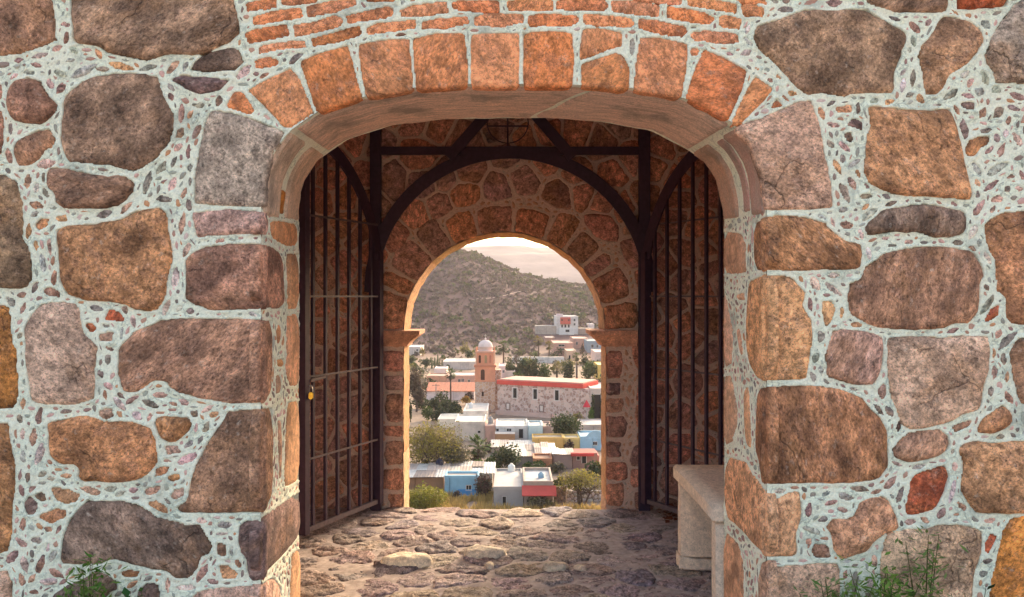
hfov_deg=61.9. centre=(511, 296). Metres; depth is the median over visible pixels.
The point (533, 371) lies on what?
park tree
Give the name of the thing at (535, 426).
house
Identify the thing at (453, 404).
orchard tree
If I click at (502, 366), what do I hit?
house
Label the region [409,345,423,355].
house
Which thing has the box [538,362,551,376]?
park tree
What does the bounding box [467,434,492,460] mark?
yucca
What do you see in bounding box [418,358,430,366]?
garden tree
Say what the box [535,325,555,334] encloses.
boundary wall
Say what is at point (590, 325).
house
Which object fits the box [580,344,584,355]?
conifer
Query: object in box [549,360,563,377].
fan palm
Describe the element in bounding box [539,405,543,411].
blind window
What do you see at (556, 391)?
window
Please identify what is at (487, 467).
house
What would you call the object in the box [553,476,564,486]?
yard shrub
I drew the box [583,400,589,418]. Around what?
parasol
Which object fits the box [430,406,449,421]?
orchard tree
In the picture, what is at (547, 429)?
house
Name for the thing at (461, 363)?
warehouse
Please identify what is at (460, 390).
house
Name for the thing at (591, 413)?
green shrub
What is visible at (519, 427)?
house
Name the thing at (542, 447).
house
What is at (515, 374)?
garden tree
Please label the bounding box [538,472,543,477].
water tank
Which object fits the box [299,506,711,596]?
passage floor
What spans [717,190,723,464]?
side wall
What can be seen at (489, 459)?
garden tree
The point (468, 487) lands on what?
window
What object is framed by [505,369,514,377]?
house
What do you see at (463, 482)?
house
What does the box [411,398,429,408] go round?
orchard tree
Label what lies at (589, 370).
park tree
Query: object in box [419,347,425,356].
dry bush
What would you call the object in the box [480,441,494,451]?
garden tree
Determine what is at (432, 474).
house
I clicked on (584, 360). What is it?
park tree
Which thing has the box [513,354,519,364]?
yard shrub
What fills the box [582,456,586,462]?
window
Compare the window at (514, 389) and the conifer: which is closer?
the window at (514, 389)
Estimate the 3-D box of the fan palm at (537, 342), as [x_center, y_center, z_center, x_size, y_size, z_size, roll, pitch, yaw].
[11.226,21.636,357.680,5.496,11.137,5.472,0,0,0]
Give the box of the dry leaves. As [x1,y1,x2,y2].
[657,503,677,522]
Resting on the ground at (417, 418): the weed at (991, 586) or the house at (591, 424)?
the house at (591, 424)
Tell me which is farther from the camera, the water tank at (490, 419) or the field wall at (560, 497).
the water tank at (490, 419)
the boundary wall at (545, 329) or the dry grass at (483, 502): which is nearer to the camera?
the dry grass at (483, 502)
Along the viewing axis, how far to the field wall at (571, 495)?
112.19 m
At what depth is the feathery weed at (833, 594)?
3.01 m
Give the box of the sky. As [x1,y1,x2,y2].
[464,237,548,247]
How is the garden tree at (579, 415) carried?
on the ground at (417, 418)
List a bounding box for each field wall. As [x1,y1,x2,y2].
[554,486,565,503]
[566,490,600,501]
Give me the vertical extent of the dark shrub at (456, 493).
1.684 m
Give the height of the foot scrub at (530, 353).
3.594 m
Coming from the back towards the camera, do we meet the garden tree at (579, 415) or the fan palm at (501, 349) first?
the fan palm at (501, 349)
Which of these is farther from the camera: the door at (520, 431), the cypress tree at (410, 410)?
the cypress tree at (410, 410)
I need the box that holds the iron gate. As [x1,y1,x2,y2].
[299,118,723,535]
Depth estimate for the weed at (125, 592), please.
3.11 m
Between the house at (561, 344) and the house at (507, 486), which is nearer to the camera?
the house at (507, 486)
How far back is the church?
193.31 m
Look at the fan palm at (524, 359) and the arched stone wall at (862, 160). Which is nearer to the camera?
the arched stone wall at (862, 160)
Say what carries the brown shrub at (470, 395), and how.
on the ground at (417, 418)
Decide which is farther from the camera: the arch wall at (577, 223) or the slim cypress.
the slim cypress
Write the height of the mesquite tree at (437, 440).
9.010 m
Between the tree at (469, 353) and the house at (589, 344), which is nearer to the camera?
the tree at (469, 353)
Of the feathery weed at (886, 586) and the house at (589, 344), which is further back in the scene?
the house at (589, 344)
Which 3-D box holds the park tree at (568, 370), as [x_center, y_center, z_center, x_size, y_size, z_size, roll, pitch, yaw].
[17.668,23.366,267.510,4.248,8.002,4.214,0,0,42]
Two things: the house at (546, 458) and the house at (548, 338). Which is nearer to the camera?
the house at (546, 458)
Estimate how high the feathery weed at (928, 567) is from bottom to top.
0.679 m
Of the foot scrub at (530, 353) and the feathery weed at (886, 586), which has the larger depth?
the foot scrub at (530, 353)
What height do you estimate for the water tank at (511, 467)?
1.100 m
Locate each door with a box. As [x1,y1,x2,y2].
[502,496,505,504]
[518,429,523,437]
[593,394,600,418]
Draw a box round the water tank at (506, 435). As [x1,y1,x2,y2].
[495,431,514,439]
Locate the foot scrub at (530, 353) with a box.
[414,352,598,364]
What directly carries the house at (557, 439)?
on the ground at (417, 418)
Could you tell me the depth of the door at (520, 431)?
155.72 m
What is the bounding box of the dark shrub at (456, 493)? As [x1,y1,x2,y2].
[452,490,460,496]
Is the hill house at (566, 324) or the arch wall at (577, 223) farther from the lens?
the hill house at (566, 324)
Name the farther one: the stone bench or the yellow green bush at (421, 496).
the yellow green bush at (421, 496)
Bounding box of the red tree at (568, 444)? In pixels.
[563,439,574,447]
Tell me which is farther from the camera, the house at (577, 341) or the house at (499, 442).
the house at (577, 341)
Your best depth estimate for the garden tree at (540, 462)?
131.36 m
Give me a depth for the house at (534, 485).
109.80 m
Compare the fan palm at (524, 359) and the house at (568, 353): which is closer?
the fan palm at (524, 359)
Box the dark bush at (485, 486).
[473,471,492,497]
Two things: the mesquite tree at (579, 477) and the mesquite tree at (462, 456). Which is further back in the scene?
the mesquite tree at (462, 456)
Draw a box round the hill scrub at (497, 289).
[411,249,598,355]
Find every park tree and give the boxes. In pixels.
[505,362,515,370]
[514,357,528,375]
[524,356,541,376]
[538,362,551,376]
[561,358,574,377]
[580,353,588,364]
[580,359,596,378]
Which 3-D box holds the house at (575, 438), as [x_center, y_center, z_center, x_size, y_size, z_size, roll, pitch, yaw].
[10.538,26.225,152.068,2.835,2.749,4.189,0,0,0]
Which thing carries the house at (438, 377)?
on the ground at (417, 418)
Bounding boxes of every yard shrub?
[409,446,442,463]
[415,365,427,375]
[418,370,426,383]
[432,389,448,401]
[504,354,513,363]
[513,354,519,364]
[522,462,542,472]
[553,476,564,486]
[554,347,563,356]
[583,460,600,481]
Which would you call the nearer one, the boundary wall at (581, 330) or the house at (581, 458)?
the house at (581, 458)
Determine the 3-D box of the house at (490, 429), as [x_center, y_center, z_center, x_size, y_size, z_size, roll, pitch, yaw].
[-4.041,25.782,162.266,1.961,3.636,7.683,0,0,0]
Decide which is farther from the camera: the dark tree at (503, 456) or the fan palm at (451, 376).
the fan palm at (451, 376)
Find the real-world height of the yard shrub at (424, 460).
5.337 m
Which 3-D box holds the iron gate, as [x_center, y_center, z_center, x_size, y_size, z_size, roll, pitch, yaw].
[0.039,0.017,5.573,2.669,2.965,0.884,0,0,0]
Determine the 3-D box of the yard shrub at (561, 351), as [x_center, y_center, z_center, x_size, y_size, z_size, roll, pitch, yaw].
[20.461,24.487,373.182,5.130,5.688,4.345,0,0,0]
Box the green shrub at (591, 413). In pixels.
[588,407,593,418]
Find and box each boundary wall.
[512,357,563,362]
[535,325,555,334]
[578,328,593,333]
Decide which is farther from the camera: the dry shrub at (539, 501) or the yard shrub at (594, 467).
the yard shrub at (594, 467)
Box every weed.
[51,551,127,596]
[122,587,148,596]
[793,566,895,596]
[834,551,943,596]
[890,525,968,596]
[951,583,995,596]
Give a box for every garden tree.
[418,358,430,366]
[423,378,436,389]
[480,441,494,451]
[484,455,500,467]
[513,370,523,375]
[532,460,546,466]
[548,461,566,472]
[573,412,584,421]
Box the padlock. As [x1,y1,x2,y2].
[309,385,312,398]
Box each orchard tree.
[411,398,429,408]
[421,406,433,419]
[425,396,439,409]
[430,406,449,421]
[437,397,451,408]
[447,406,462,412]
[449,400,461,409]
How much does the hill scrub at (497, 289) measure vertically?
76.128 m
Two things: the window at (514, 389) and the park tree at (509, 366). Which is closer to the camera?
the window at (514, 389)
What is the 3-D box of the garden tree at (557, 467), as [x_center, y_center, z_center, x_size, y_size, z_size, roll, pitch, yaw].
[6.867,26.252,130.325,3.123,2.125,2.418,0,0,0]
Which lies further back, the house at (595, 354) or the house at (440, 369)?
the house at (595, 354)
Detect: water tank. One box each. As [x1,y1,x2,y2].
[436,458,442,465]
[488,416,492,423]
[495,431,514,439]
[508,463,514,471]
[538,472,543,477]
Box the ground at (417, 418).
[409,253,600,508]
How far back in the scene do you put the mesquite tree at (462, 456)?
127.32 m
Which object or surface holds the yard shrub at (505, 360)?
on the ground at (417, 418)
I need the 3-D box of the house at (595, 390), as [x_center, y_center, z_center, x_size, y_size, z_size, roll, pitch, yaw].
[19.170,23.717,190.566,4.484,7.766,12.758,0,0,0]
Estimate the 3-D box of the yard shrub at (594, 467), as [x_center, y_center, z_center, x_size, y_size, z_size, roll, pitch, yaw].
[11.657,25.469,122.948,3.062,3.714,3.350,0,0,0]
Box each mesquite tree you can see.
[409,418,470,463]
[437,436,472,463]
[556,468,600,505]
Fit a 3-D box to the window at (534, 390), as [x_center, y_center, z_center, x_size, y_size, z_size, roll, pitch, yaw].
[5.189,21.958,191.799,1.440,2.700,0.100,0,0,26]
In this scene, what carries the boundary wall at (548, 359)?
on the ground at (417, 418)
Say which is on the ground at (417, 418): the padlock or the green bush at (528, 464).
the green bush at (528, 464)
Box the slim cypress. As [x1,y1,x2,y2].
[591,394,594,417]
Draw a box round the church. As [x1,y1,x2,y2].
[474,334,597,418]
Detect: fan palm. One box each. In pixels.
[443,367,456,400]
[498,340,508,362]
[521,358,531,375]
[533,335,543,356]
[545,341,554,356]
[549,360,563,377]
[573,352,579,378]
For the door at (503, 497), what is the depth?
109.80 m
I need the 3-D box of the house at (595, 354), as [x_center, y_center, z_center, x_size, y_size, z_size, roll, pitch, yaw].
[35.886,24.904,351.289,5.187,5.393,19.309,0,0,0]
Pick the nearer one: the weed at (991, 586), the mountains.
the weed at (991, 586)
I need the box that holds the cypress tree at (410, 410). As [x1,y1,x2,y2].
[409,398,412,421]
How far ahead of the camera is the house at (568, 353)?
360.11 m
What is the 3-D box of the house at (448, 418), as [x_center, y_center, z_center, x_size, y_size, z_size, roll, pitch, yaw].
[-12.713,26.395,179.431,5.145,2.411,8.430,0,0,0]
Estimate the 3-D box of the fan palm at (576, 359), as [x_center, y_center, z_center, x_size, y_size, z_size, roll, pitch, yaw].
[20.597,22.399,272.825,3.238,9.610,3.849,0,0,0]
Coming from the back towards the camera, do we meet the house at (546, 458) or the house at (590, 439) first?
the house at (590, 439)
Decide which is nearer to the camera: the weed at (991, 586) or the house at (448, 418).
the weed at (991, 586)
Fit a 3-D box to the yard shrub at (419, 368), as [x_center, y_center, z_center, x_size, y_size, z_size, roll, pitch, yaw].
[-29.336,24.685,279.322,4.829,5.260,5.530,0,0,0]
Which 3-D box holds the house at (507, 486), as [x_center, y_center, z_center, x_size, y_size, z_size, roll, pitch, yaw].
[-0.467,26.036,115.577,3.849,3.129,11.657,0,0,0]
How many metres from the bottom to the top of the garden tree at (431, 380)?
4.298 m
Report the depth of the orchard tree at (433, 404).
201.65 m
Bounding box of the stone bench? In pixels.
[673,465,723,596]
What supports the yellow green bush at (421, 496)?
on the ground at (417, 418)
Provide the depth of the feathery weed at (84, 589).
3.08 m
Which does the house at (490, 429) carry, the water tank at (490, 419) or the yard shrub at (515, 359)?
the water tank at (490, 419)
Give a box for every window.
[466,485,471,490]
[512,387,517,398]
[532,388,537,399]
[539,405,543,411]
[554,389,559,401]
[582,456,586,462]
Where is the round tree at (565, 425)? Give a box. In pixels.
[546,411,583,433]
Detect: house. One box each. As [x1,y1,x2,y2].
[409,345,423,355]
[409,462,450,490]
[426,382,474,399]
[427,373,447,382]
[434,366,447,372]
[438,413,462,427]
[444,471,479,495]
[447,372,474,381]
[449,460,495,484]
[455,414,485,439]
[463,403,488,418]
[485,419,495,441]
[490,439,534,454]
[493,468,522,505]
[496,419,527,439]
[499,363,505,378]
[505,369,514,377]
[505,444,533,465]
[522,467,556,505]
[528,420,542,439]
[532,433,563,448]
[532,453,551,467]
[533,442,554,454]
[542,421,550,432]
[544,336,554,343]
[551,340,572,356]
[551,447,572,468]
[554,314,577,334]
[563,434,579,448]
[564,348,575,359]
[570,336,587,347]
[571,449,596,468]
[577,419,600,430]
[577,430,601,449]
[584,339,600,352]
[586,323,593,327]
[588,382,600,418]
[591,349,600,360]
[594,361,600,379]
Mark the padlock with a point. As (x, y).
(310, 395)
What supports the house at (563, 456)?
on the ground at (417, 418)
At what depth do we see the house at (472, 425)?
159.88 m
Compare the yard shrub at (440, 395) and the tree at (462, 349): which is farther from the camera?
the tree at (462, 349)
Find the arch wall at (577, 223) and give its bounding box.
[310,118,717,509]
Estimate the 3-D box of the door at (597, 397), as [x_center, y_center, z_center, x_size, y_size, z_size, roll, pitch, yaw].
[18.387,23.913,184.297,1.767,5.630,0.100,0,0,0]
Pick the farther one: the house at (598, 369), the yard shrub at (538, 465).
the house at (598, 369)
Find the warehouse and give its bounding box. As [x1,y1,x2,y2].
[443,358,474,368]
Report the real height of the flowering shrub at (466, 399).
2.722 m
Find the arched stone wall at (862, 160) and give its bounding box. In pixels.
[0,0,1023,596]
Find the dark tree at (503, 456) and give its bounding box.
[491,442,522,467]
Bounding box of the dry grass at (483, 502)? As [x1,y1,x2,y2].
[409,485,600,509]
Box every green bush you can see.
[409,480,449,508]
[522,461,531,469]
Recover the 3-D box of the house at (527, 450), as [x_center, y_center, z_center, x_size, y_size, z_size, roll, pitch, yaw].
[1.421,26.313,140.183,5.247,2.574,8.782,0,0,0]
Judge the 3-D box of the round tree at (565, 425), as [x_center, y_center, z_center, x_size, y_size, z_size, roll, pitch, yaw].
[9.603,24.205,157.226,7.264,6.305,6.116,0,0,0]
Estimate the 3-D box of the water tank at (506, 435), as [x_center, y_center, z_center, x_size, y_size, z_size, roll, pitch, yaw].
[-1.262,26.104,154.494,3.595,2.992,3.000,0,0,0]
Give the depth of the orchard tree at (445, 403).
198.63 m
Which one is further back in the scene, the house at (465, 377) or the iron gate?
the house at (465, 377)
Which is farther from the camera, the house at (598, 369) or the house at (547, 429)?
the house at (598, 369)
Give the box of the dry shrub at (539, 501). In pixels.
[526,496,557,506]
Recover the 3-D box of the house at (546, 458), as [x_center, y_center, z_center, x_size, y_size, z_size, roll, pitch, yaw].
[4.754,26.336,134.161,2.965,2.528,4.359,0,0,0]
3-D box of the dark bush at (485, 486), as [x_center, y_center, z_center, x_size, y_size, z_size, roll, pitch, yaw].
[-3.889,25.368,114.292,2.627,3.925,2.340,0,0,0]
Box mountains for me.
[461,245,585,283]
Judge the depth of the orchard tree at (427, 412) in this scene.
185.22 m
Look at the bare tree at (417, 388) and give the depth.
198.62 m
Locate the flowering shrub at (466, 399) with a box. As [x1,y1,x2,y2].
[460,395,470,402]
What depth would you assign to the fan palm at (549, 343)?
357.17 m
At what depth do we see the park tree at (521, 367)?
266.29 m
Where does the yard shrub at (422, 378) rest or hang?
on the ground at (417, 418)
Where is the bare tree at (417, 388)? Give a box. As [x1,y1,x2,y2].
[409,369,427,411]
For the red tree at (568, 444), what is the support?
on the ground at (417, 418)
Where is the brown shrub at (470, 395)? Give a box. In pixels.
[465,392,473,399]
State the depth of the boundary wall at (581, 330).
479.33 m
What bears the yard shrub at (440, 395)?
on the ground at (417, 418)
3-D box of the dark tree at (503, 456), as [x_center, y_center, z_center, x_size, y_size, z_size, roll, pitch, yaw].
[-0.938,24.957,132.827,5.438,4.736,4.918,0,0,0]
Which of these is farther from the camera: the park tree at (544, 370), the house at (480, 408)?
the park tree at (544, 370)
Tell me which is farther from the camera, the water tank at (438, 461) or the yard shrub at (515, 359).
the yard shrub at (515, 359)
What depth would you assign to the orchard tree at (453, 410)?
186.08 m
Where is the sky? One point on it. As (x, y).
(492, 241)

